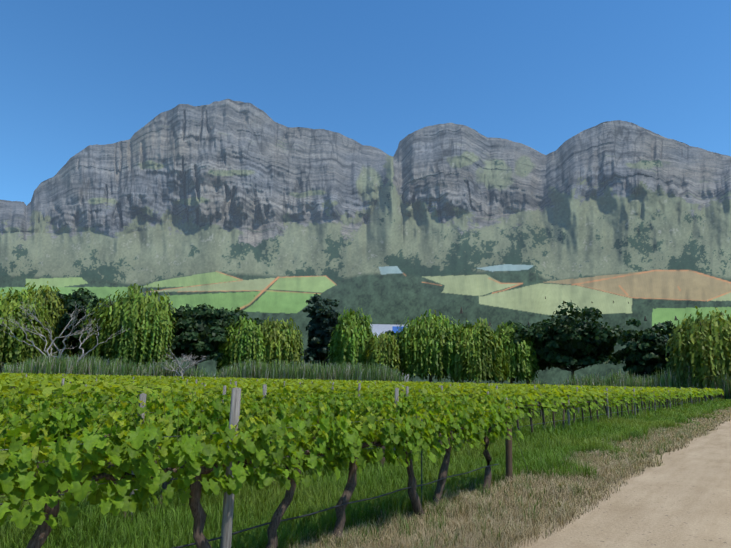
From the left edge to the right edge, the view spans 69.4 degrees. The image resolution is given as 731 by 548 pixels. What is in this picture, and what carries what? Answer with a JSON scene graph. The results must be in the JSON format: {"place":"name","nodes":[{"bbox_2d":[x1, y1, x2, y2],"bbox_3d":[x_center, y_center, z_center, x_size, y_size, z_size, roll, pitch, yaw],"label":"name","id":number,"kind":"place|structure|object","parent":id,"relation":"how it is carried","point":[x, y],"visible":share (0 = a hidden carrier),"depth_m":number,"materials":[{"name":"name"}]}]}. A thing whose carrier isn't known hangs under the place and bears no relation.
{"place":"outdoors","nodes":[
{"label":"outdoors","id":0,"kind":"place"},
{"bbox_2d":[0,99,730,384],"bbox_3d":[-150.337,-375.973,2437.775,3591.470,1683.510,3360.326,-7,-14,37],"label":"terrain","id":1,"kind":"structure","parent":0,"point":[252,210],"depth_m":2087.94,"materials":[{"name":"grey stone"}]},
{"bbox_2d":[0,407,730,547],"bbox_3d":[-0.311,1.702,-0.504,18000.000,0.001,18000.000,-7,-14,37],"label":"ground","id":2,"kind":"structure","parent":0,"point":[708,432],"depth_m":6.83,"materials":[{"name":"plant"}]},
{"bbox_2d":[0,298,207,375],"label":"dead tree","id":3,"kind":"object","parent":2,"relation":"on","point":[175,363],"visible":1,"depth_m":78.84,"materials":[{"name":"grey wood"}]},
{"bbox_2d":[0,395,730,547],"bbox_3d":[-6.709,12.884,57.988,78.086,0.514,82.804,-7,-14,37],"label":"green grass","id":4,"kind":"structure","parent":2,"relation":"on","point":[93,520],"depth_m":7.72,"materials":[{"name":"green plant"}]},
{"bbox_2d":[1,352,730,399],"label":"reeds","id":5,"kind":"object","parent":2,"relation":"on","point":[93,366],"visible":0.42,"depth_m":80.09,"materials":[{"name":"green plant"}]},
{"bbox_2d":[26,373,716,547],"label":"trellis posts","id":6,"kind":"object","parent":2,"relation":"on","point":[227,521],"visible":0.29,"depth_m":4.73,"materials":[{"name":"grey wood"}]},
{"bbox_2d":[0,378,640,497],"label":"trellis wires","id":7,"kind":"object","parent":6,"relation":"attached to","point":[249,430],"visible":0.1,"depth_m":9.13,"materials":[{"name":"grey metal"}]},
{"bbox_2d":[0,392,690,547],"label":"drip lines","id":8,"kind":"object","parent":6,"relation":"attached to","point":[186,545],"visible":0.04,"depth_m":6.01,"materials":[{"name":"black plastic"}]},
{"bbox_2d":[110,386,675,506],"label":"steel stakes","id":9,"kind":"object","parent":2,"relation":"on","point":[421,451],"visible":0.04,"depth_m":7.19,"materials":[{"name":"grey metal"}]},
{"bbox_2d":[505,390,721,482],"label":"strainer posts","id":10,"kind":"object","parent":2,"relation":"on","point":[509,466],"depth_m":9.31,"materials":[{"name":"wood"}]},
{"bbox_2d":[0,0,730,205],"label":"sky","id":11,"kind":"structure","parent":0,"point":[75,75],"materials":[{"name":"blue"}]},
{"bbox_2d":[370,324,403,336],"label":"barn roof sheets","id":12,"kind":"object","parent":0,"point":[378,329],"depth_m":152.93,"materials":[{"name":"silver metal"}]},
{"bbox_2d":[392,326,406,332],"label":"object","id":13,"kind":"object","parent":12,"relation":"on","point":[394,328],"visible":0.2,"depth_m":152.38,"materials":[{"name":"blue"}]},
{"bbox_2d":[513,420,730,547],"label":"dirt road","id":14,"kind":"structure","parent":0,"point":[680,498],"depth_m":7.58,"materials":[{"name":"beige soil"}]}
]}

